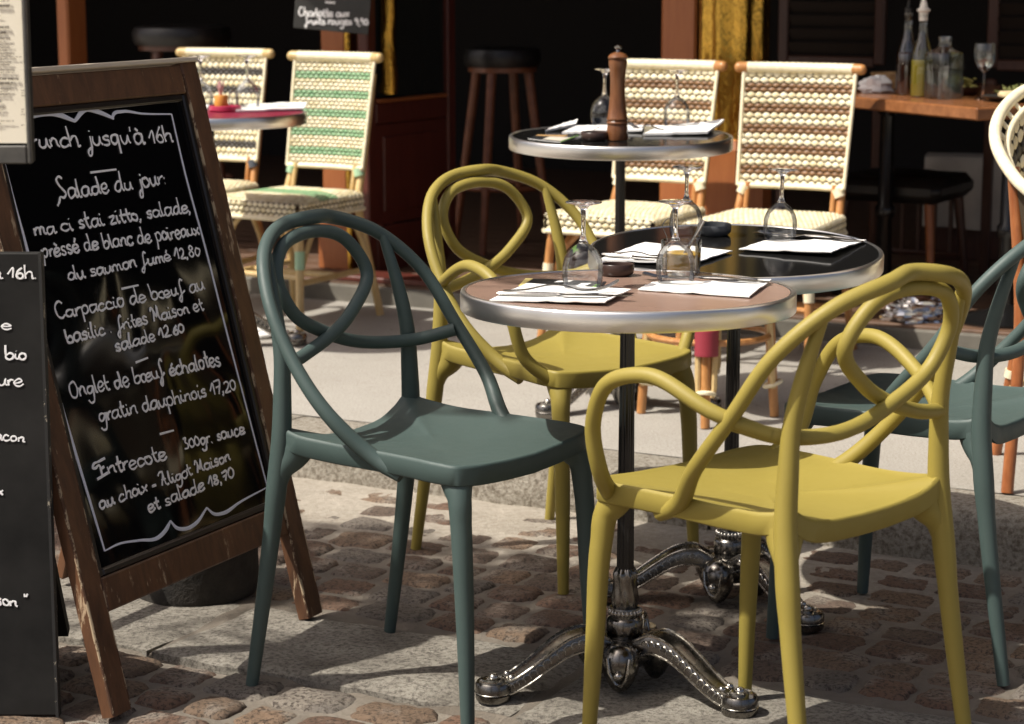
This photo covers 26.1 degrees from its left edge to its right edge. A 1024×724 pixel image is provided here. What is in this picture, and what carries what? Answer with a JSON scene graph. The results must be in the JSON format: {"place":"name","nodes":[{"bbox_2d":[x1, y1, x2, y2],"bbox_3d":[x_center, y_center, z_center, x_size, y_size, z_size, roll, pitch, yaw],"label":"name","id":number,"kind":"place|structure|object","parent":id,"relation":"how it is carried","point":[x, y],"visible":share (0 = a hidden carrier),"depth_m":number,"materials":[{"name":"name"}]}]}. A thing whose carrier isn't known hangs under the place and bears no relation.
{"place":"outdoors","nodes":[
{"label":"outdoors","id":0,"kind":"place"},
{"bbox_2d":[0,646,489,723],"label":"sett paving","id":1,"kind":"structure","parent":0,"point":[297,698],"depth_m":3.98,"materials":[{"name":"grey stone"}]},
{"bbox_2d":[0,0,34,163],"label":"menu display","id":2,"kind":"object","parent":1,"relation":"on","point":[17,142],"visible":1,"depth_m":3.13,"materials":[{"name":"paper"}]},
{"bbox_2d":[0,251,69,717],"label":"slate board","id":3,"kind":"object","parent":1,"relation":"on","point":[34,623],"visible":1,"depth_m":3.83,"materials":[{"name":"black stone"}]},
{"bbox_2d":[0,56,321,718],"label":"chalkboard easel","id":4,"kind":"object","parent":1,"relation":"on","point":[114,206],"visible":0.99,"depth_m":4.15,"materials":[{"name":"brown wood"}]},
{"bbox_2d":[246,208,594,723],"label":"loop back chair","id":5,"kind":"object","parent":1,"relation":"on","point":[410,436],"visible":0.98,"depth_m":4.00,"materials":[{"name":"teal plastic"}]},
{"bbox_2d":[58,577,987,723],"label":"channel slabs","id":6,"kind":"structure","parent":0,"point":[418,669],"depth_m":4.18,"materials":[{"name":"grey stone"}]},
{"bbox_2d":[460,269,796,718],"bbox_3d":[0.207,0.229,4.016,0.600,0.741,0.600,-4,11,-20],"label":"bistro table","id":7,"kind":"object","parent":6,"relation":"on","point":[635,639],"visible":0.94,"depth_m":3.96,"materials":[{"name":"brown laminate"}]},
{"bbox_2d":[489,283,631,303],"bbox_3d":[0.092,-0.122,3.876,0.212,0.014,0.244,3,11,17],"label":"paper napkin","id":8,"kind":"object","parent":7,"relation":"on","point":[586,299],"visible":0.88,"depth_m":3.83,"materials":[{"name":"white paper"}]},
{"bbox_2d":[503,279,618,290],"bbox_3d":[0.086,-0.134,3.875,0.204,0.021,0.021,0,10,0],"label":"fork","id":9,"kind":"object","parent":8,"relation":"on","point":[606,286],"visible":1,"depth_m":3.87,"materials":[{"name":"silver metal"}]},
{"bbox_2d":[496,291,633,295],"bbox_3d":[0.091,-0.116,3.820,0.240,0.007,0.018,2,10,12],"label":"knife","id":10,"kind":"object","parent":8,"relation":"on","point":[511,293],"visible":1,"depth_m":3.82,"materials":[{"name":"silver metal"}]},
{"bbox_2d":[519,278,605,286],"bbox_3d":[0.091,-0.140,4.013,0.181,0.004,0.140,3,11,17],"label":"leaflet","id":11,"kind":"object","parent":7,"relation":"on","point":[570,282],"visible":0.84,"depth_m":4.04,"materials":[{"name":"multicoloured"}]},
{"bbox_2d":[562,200,602,286],"bbox_3d":[0.127,-0.208,3.941,0.074,0.157,0.074,-4,12,-22],"label":"wine glass","id":12,"kind":"object","parent":11,"relation":"on","point":[583,205],"visible":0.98,"depth_m":3.96,"materials":[{"name":"white"}]},
{"bbox_2d":[603,262,633,276],"bbox_3d":[0.197,-0.174,4.152,0.066,0.022,0.066,0,9,0],"label":"ashtray","id":13,"kind":"object","parent":7,"relation":"on","point":[618,269],"visible":0.91,"depth_m":4.13,"materials":[{"name":"brown ceramic"}]},
{"bbox_2d":[661,218,705,275],"bbox_3d":[0.318,-0.218,4.152,0.078,0.105,0.076,-7,13,-35],"label":"mustard jar","id":14,"kind":"object","parent":7,"relation":"on","point":[677,262],"visible":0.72,"depth_m":4.14,"materials":[{"name":"clear glass"}]},
{"bbox_2d":[644,275,757,281],"bbox_3d":[0.344,-0.155,4.063,0.220,0.007,0.018,3,11,18],"label":"knife","id":15,"kind":"object","parent":7,"relation":"on","point":[716,278],"visible":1,"depth_m":4.05,"materials":[{"name":"silver metal"}]},
{"bbox_2d":[638,279,770,296],"bbox_3d":[0.343,-0.136,3.966,0.210,0.008,0.227,3,11,16],"label":"paper napkin","id":16,"kind":"object","parent":7,"relation":"on","point":[730,288],"visible":1,"depth_m":3.95,"materials":[{"name":"white paper"}]},
{"bbox_2d":[656,199,694,281],"bbox_3d":[0.297,-0.217,4.009,0.072,0.152,0.072,-1,10,0],"label":"wine glass","id":17,"kind":"object","parent":16,"relation":"on","point":[675,204],"visible":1,"depth_m":4.02,"materials":[{"name":"white"}]},
{"bbox_2d":[642,271,769,282],"bbox_3d":[0.354,-0.155,4.040,0.236,0.010,0.021,3,11,17],"label":"fork","id":18,"kind":"object","parent":7,"relation":"on","point":[654,275],"visible":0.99,"depth_m":4.04,"materials":[{"name":"silver metal"}]},
{"bbox_2d":[54,477,1023,723],"bbox_3d":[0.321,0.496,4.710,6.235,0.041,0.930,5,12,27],"label":"sett paving","id":19,"kind":"structure","parent":0,"point":[867,623],"depth_m":4.58,"materials":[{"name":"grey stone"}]},
{"bbox_2d":[139,547,258,606],"bbox_3d":[-0.673,0.360,4.677,0.270,0.250,0.270,0,10,0],"label":"plant pot","id":20,"kind":"object","parent":19,"relation":"on","point":[232,579],"visible":0.31,"depth_m":4.58,"materials":[{"name":"stone"}]},
{"bbox_2d":[411,164,698,594],"bbox_3d":[0.089,0.009,4.902,0.587,0.863,0.533,-9,13,-40],"label":"loop back armchair","id":21,"kind":"object","parent":19,"relation":"on","point":[560,365],"visible":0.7,"depth_m":4.87,"materials":[{"name":"yellow plastic"}]},
{"bbox_2d":[588,224,883,632],"bbox_3d":[0.455,0.123,4.571,0.600,0.754,0.601,0,10,-2],"label":"bistro table","id":22,"kind":"object","parent":19,"relation":"on","point":[717,566],"visible":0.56,"depth_m":4.54,"materials":[{"name":"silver metal"}]},
{"bbox_2d":[602,253,656,263],"bbox_3d":[0.243,-0.206,4.393,0.117,0.011,0.090,3,11,19],"label":"paper napkin","id":23,"kind":"object","parent":22,"relation":"on","point":[632,260],"visible":0.76,"depth_m":4.37,"materials":[{"name":"white paper"}]},
{"bbox_2d":[601,253,656,258],"bbox_3d":[0.242,-0.210,4.375,0.139,0.007,0.018,5,11,24],"label":"knife","id":24,"kind":"object","parent":23,"relation":"on","point":[617,255],"visible":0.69,"depth_m":4.38,"materials":[{"name":"silver metal"}]},
{"bbox_2d":[610,251,657,255],"bbox_3d":[0.252,-0.216,4.398,0.134,0.010,0.021,3,11,17],"label":"fork","id":25,"kind":"object","parent":23,"relation":"on","point":[633,251],"visible":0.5,"depth_m":4.40,"materials":[{"name":"silver metal"}]},
{"bbox_2d":[618,242,732,260],"bbox_3d":[0.317,-0.219,4.447,0.200,0.014,0.174,6,12,30],"label":"paper napkin","id":26,"kind":"object","parent":22,"relation":"on","point":[655,248],"visible":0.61,"depth_m":4.48,"materials":[{"name":"white paper"}]},
{"bbox_2d":[669,165,702,236],"bbox_3d":[0.364,-0.334,4.617,0.070,0.149,0.070,0,14,-1],"label":"wine glass","id":27,"kind":"object","parent":22,"relation":"on","point":[686,169],"visible":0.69,"depth_m":4.61,"materials":[{"name":"white"}]},
{"bbox_2d":[697,221,730,236],"bbox_3d":[0.427,-0.281,4.669,0.072,0.022,0.072,0,14,0],"label":"ashtray","id":28,"kind":"object","parent":22,"relation":"on","point":[715,228],"visible":0.9,"depth_m":4.64,"materials":[{"name":"grey ceramic"}]},
{"bbox_2d":[763,168,797,239],"bbox_3d":[0.559,-0.327,4.590,0.070,0.149,0.070,7,9,35],"label":"wine glass","id":29,"kind":"object","parent":22,"relation":"on","point":[782,172],"visible":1,"depth_m":4.60,"materials":[{"name":"white"}]},
{"bbox_2d":[739,239,865,253],"bbox_3d":[0.597,-0.238,4.530,0.189,0.013,0.226,6,12,29],"label":"paper napkin","id":30,"kind":"object","parent":22,"relation":"on","point":[815,246],"visible":1,"depth_m":4.52,"materials":[{"name":"white paper"}]},
{"bbox_2d":[753,232,853,239],"bbox_3d":[0.608,-0.263,4.620,0.216,0.008,0.018,4,11,20],"label":"knife","id":31,"kind":"object","parent":22,"relation":"on","point":[813,236],"visible":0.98,"depth_m":4.60,"materials":[{"name":"silver metal"}]},
{"bbox_2d":[758,230,862,241],"bbox_3d":[0.621,-0.262,4.595,0.221,0.014,0.021,4,11,20],"label":"fork","id":32,"kind":"object","parent":22,"relation":"on","point":[768,233],"visible":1,"depth_m":4.59,"materials":[{"name":"silver metal"}]},
{"bbox_2d":[582,263,971,723],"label":"loop back armchair","id":33,"kind":"object","parent":19,"relation":"on","point":[784,495],"visible":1,"depth_m":3.52,"materials":[{"name":"yellow plastic"}]},
{"bbox_2d":[766,240,1023,685],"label":"loop back chair","id":34,"kind":"object","parent":19,"relation":"on","point":[985,413],"visible":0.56,"depth_m":4.06,"materials":[{"name":"teal plastic"}]},
{"bbox_2d":[224,155,1013,335],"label":"terrace floor","id":35,"kind":"structure","parent":0,"point":[528,254],"depth_m":9.70,"materials":[{"name":"beige stone"}]},
{"bbox_2d":[132,24,235,179],"bbox_3d":[-1.293,-0.884,8.732,0.395,0.890,0.395,-2,10,-11],"label":"bar stool","id":36,"kind":"object","parent":35,"relation":"on","point":[157,40],"visible":0.45,"depth_m":8.52,"materials":[{"name":"black leather"}]},
{"bbox_2d":[333,269,481,289],"bbox_3d":[-0.374,-0.295,7.884,0.620,0.020,0.160,5,12,27],"label":"door sill","id":37,"kind":"structure","parent":35,"relation":"on","point":[409,279],"depth_m":7.86,"materials":[{"name":"paint"}]},
{"bbox_2d":[456,46,547,255],"bbox_3d":[-0.037,-0.842,8.739,0.362,0.806,0.362,-4,11,-23],"label":"bar stool","id":38,"kind":"object","parent":35,"relation":"on","point":[492,61],"visible":0.72,"depth_m":8.61,"materials":[{"name":"brown wood"}]},
{"bbox_2d":[691,0,770,215],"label":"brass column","id":39,"kind":"structure","parent":35,"relation":"on","point":[732,33],"depth_m":7.30,"materials":[{"name":"gold metal"}]},
{"bbox_2d":[775,0,886,231],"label":"louvre panel","id":40,"kind":"object","parent":35,"relation":"on","point":[787,19],"visible":0.48,"depth_m":8.19,"materials":[{"name":"brown wood"}]},
{"bbox_2d":[844,167,973,277],"bbox_3d":[1.373,-0.474,7.790,0.400,0.417,0.400,6,12,29],"label":"stool","id":41,"kind":"object","parent":35,"relation":"on","point":[929,189],"visible":0.76,"depth_m":7.67,"materials":[{"name":"black wood"}]},
{"bbox_2d":[879,295,942,323],"bbox_3d":[1.297,-0.175,7.030,0.246,0.087,0.138,0,10,0],"label":"foil bag","id":42,"kind":"object","parent":35,"relation":"on","point":[914,309],"visible":0.85,"depth_m":6.98,"materials":[{"name":"silver metal"}]},
{"bbox_2d":[832,80,1023,328],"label":"wooden table","id":43,"kind":"object","parent":35,"relation":"on","point":[887,107],"visible":0.54,"depth_m":6.97,"materials":[{"name":"brown wood"}]},
{"bbox_2d":[857,75,893,92],"bbox_3d":[1.175,-0.900,7.149,0.120,0.058,0.076,0,10,0],"label":"crumpled napkin","id":44,"kind":"object","parent":43,"relation":"on","point":[878,84],"visible":1,"depth_m":7.12,"materials":[{"name":"white fabric"}]},
{"bbox_2d":[870,71,895,88],"bbox_3d":[1.266,-0.943,7.390,0.136,0.051,0.134,0,10,0],"label":"straw basket","id":45,"kind":"object","parent":43,"relation":"on","point":[891,75],"visible":0.28,"depth_m":7.33,"materials":[{"name":"brown wicker"}]},
{"bbox_2d":[895,0,917,94],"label":"oil bottle","id":46,"kind":"object","parent":43,"relation":"on","point":[902,78],"visible":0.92,"depth_m":7.00,"materials":[{"name":"glass"}]},
{"bbox_2d":[910,0,932,96],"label":"oil bottle","id":47,"kind":"object","parent":43,"relation":"on","point":[917,76],"visible":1,"depth_m":6.89,"materials":[{"name":"glass"}]},
{"bbox_2d":[923,36,963,98],"bbox_3d":[1.336,-0.911,6.832,0.097,0.188,0.097,-5,12,-28],"label":"water carafe","id":48,"kind":"object","parent":43,"relation":"on","point":[957,75],"visible":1,"depth_m":6.85,"materials":[{"name":"clear glass"}]},
{"bbox_2d":[963,77,981,94],"bbox_3d":[1.450,-0.880,7.036,0.090,0.057,0.090,0,10,0],"label":"salad bowl","id":49,"kind":"object","parent":43,"relation":"on","point":[969,88],"visible":0.81,"depth_m":7.01,"materials":[{"name":"brown wood"}]},
{"bbox_2d":[973,43,995,99],"bbox_3d":[1.448,-0.891,6.781,0.068,0.170,0.068,0,10,0],"label":"stemmed glass","id":50,"kind":"object","parent":43,"relation":"on","point":[984,70],"visible":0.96,"depth_m":6.79,"materials":[{"name":"glass"}]},
{"bbox_2d":[981,84,1023,101],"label":"plate of bread","id":51,"kind":"object","parent":43,"relation":"on","point":[1000,95],"visible":0.48,"depth_m":6.69,"materials":[{"name":"grey food"}]},
{"bbox_2d":[979,0,1023,274],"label":"louvre panel","id":52,"kind":"object","parent":35,"relation":"on","point":[996,22],"visible":0.79,"depth_m":7.91,"materials":[{"name":"brown wood"}]},
{"bbox_2d":[250,294,1023,495],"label":"pavement","id":53,"kind":"structure","parent":0,"point":[357,384],"depth_m":6.28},
{"bbox_2d":[176,47,274,263],"bbox_3d":[-1.108,-0.635,7.713,0.411,0.896,0.548,4,11,22],"label":"rattan chair","id":54,"kind":"object","parent":53,"relation":"on","point":[227,66],"visible":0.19,"depth_m":7.84,"materials":[{"name":"beige wicker"}]},
{"bbox_2d":[207,106,306,345],"bbox_3d":[-0.935,-0.410,6.897,0.600,0.736,0.600,4,11,20],"label":"bistro table","id":55,"kind":"object","parent":53,"relation":"on","point":[250,120],"visible":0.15,"depth_m":6.70,"materials":[{"name":"silver metal"}]},
{"bbox_2d":[209,80,240,111],"bbox_3d":[-0.892,-0.827,6.869,0.100,0.095,0.100,0,10,0],"label":"condiment tray","id":56,"kind":"object","parent":55,"relation":"on","point":[221,104],"visible":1,"depth_m":6.85,"materials":[{"name":"pink"}]},
{"bbox_2d":[236,102,306,111],"bbox_3d":[-0.751,-0.809,7.005,0.205,0.011,0.359,0,10,0],"label":"paper napkin","id":57,"kind":"object","parent":55,"relation":"on","point":[278,106],"visible":0.99,"depth_m":7.00,"materials":[{"name":"white paper"}]},
{"bbox_2d":[235,55,259,105],"bbox_3d":[-0.837,-0.885,6.987,0.079,0.167,0.079,6,12,32],"label":"wine glass","id":58,"kind":"object","parent":57,"relation":"on","point":[246,79],"visible":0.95,"depth_m":7.00,"materials":[{"name":"white"}]},
{"bbox_2d":[257,327,271,337],"bbox_3d":[-0.828,-0.103,7.144,0.158,0.040,0.085,2,10,13],"label":"crumpled paper","id":59,"kind":"object","parent":53,"relation":"on","point":[263,334],"visible":0.16,"depth_m":7.11,"materials":[{"name":"white paper"}]},
{"bbox_2d":[226,51,383,330],"bbox_3d":[-0.722,-0.582,7.415,0.406,0.896,0.548,6,12,29],"label":"rattan chair","id":60,"kind":"object","parent":53,"relation":"on","point":[335,90],"visible":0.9,"depth_m":7.51,"materials":[{"name":"beige wicker"}]},
{"bbox_2d":[509,124,732,418],"bbox_3d":[0.291,-0.249,5.986,0.600,0.744,0.600,-8,13,-39],"label":"bistro table","id":61,"kind":"object","parent":53,"relation":"on","point":[638,146],"visible":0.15,"depth_m":5.77,"materials":[{"name":"silver metal"}]},
{"bbox_2d":[528,135,578,142],"bbox_3d":[0.100,-0.592,5.845,0.109,0.006,0.184,3,11,17],"label":"leaflet","id":62,"kind":"object","parent":61,"relation":"on","point":[557,138],"visible":1,"depth_m":5.85,"materials":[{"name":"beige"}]},
{"bbox_2d":[545,119,577,131],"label":"paper napkin","id":63,"kind":"object","parent":61,"relation":"on","point":[569,124],"visible":0.98,"depth_m":6.07,"materials":[{"name":"white paper"}]},
{"bbox_2d":[562,125,599,133],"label":"paper napkin","id":64,"kind":"object","parent":61,"relation":"on","point":[578,129],"visible":0.75,"depth_m":6.00,"materials":[{"name":"white paper"}]},
{"bbox_2d":[581,130,607,140],"bbox_3d":[0.217,-0.593,5.793,0.072,0.023,0.072,0,12,0],"label":"ashtray","id":65,"kind":"object","parent":61,"relation":"on","point":[594,135],"visible":1,"depth_m":5.77,"materials":[{"name":"brown ceramic"}]},
{"bbox_2d":[591,68,609,124],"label":"wine glass","id":66,"kind":"object","parent":61,"relation":"on","point":[604,71],"visible":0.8,"depth_m":6.16,"materials":[{"name":"clear glass"}]},
{"bbox_2d":[607,45,627,140],"bbox_3d":[0.276,-0.704,5.773,0.058,0.248,0.058,0,10,0],"label":"pepper mill","id":67,"kind":"object","parent":61,"relation":"on","point":[617,123],"visible":1,"depth_m":5.76,"materials":[{"name":"brown wood"}]},
{"bbox_2d":[595,124,644,131],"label":"paper napkin","id":68,"kind":"object","parent":61,"relation":"on","point":[604,128],"visible":0.49,"depth_m":6.04,"materials":[{"name":"white paper"}]},
{"bbox_2d":[628,122,664,129],"bbox_3d":[0.367,-0.643,6.025,0.108,0.017,0.021,6,12,32],"label":"fork","id":69,"kind":"object","parent":61,"relation":"on","point":[632,124],"visible":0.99,"depth_m":6.03,"materials":[{"name":"silver metal"}]},
{"bbox_2d":[663,70,689,125],"bbox_3d":[0.456,-0.729,6.116,0.074,0.158,0.075,-3,9,-14],"label":"wine glass","id":70,"kind":"object","parent":61,"relation":"on","point":[676,95],"visible":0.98,"depth_m":6.13,"materials":[{"name":"white"}]},
{"bbox_2d":[643,119,723,134],"bbox_3d":[0.471,-0.641,6.036,0.165,0.024,0.328,3,11,14],"label":"paper napkin","id":71,"kind":"object","parent":61,"relation":"on","point":[707,127],"visible":1,"depth_m":6.01,"materials":[{"name":"white paper"}]},
{"bbox_2d":[246,276,1006,349],"bbox_3d":[0.047,-0.180,7.679,13.000,0.113,0.200,5,12,27],"label":"terrace step","id":72,"kind":"object","parent":53,"relation":"on","point":[912,338],"depth_m":7.20,"materials":[{"name":"grey stone"}]},
{"bbox_2d":[537,58,727,341],"bbox_3d":[0.388,-0.496,6.962,0.421,0.889,0.547,6,12,29],"label":"rattan chair","id":73,"kind":"object","parent":53,"relation":"on","point":[649,89],"visible":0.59,"depth_m":7.05,"materials":[{"name":"beige wicker"}]},
{"bbox_2d":[637,323,782,428],"bbox_3d":[0.524,-0.081,5.879,0.350,0.451,0.350,-8,13,-37],"label":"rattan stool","id":74,"kind":"object","parent":53,"relation":"on","point":[708,345],"visible":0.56,"depth_m":5.74,"materials":[{"name":"wicker"}]},
{"bbox_2d":[676,62,866,349],"bbox_3d":[0.794,-0.454,6.728,0.441,0.889,0.547,5,11,25],"label":"rattan chair","id":75,"kind":"object","parent":53,"relation":"on","point":[797,115],"visible":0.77,"depth_m":6.87,"materials":[{"name":"beige wicker"}]},
{"bbox_2d":[989,85,1023,493],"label":"rattan chair","id":76,"kind":"object","parent":53,"relation":"on","point":[1008,155],"visible":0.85,"depth_m":5.03,"materials":[{"name":"beige wicker"}]},
{"bbox_2d":[292,414,1023,527],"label":"street ground","id":77,"kind":"structure","parent":0,"point":[637,452],"depth_m":6.26,"materials":[{"name":"stone"}]},
{"bbox_2d":[29,0,1023,269],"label":"cafe front","id":78,"kind":"object","parent":77,"relation":"on","point":[575,42],"visible":0.12,"depth_m":12.14,"materials":[{"name":"black"}]},
{"bbox_2d":[294,0,370,34],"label":"hanging slate","id":79,"kind":"object","parent":78,"relation":"hanging from","point":[348,16],"visible":1,"depth_m":7.85,"materials":[{"name":"black stone"}]},
{"bbox_2d":[358,0,455,270],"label":"glazed door","id":80,"kind":"structure","parent":78,"relation":"attached to","point":[411,159],"depth_m":8.24,"materials":[{"name":"paint"}]},
{"bbox_2d":[292,415,1023,571],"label":"kerb","id":81,"kind":"structure","parent":77,"relation":"on","point":[910,538],"depth_m":5.05,"materials":[{"name":"stone"}]},
{"bbox_2d":[922,152,1001,260],"bbox_3d":[2.034,-0.586,8.438,0.900,0.405,0.306,3,11,14],"label":"cloth bench","id":82,"kind":"object","parent":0,"point":[970,165],"visible":0.49,"depth_m":8.38,"materials":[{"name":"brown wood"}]},
{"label":"paper napkin","id":83,"kind":"object","parent":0,"visible":0},
{"bbox_2d":[190,55,212,104],"bbox_3d":[-0.982,-0.881,6.961,0.079,0.167,0.079,6,12,32],"label":"wine glass","id":84,"kind":"object","parent":83,"relation":"on","point":[200,57],"visible":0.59,"depth_m":6.95,"materials":[{"name":"white"}]}
]}

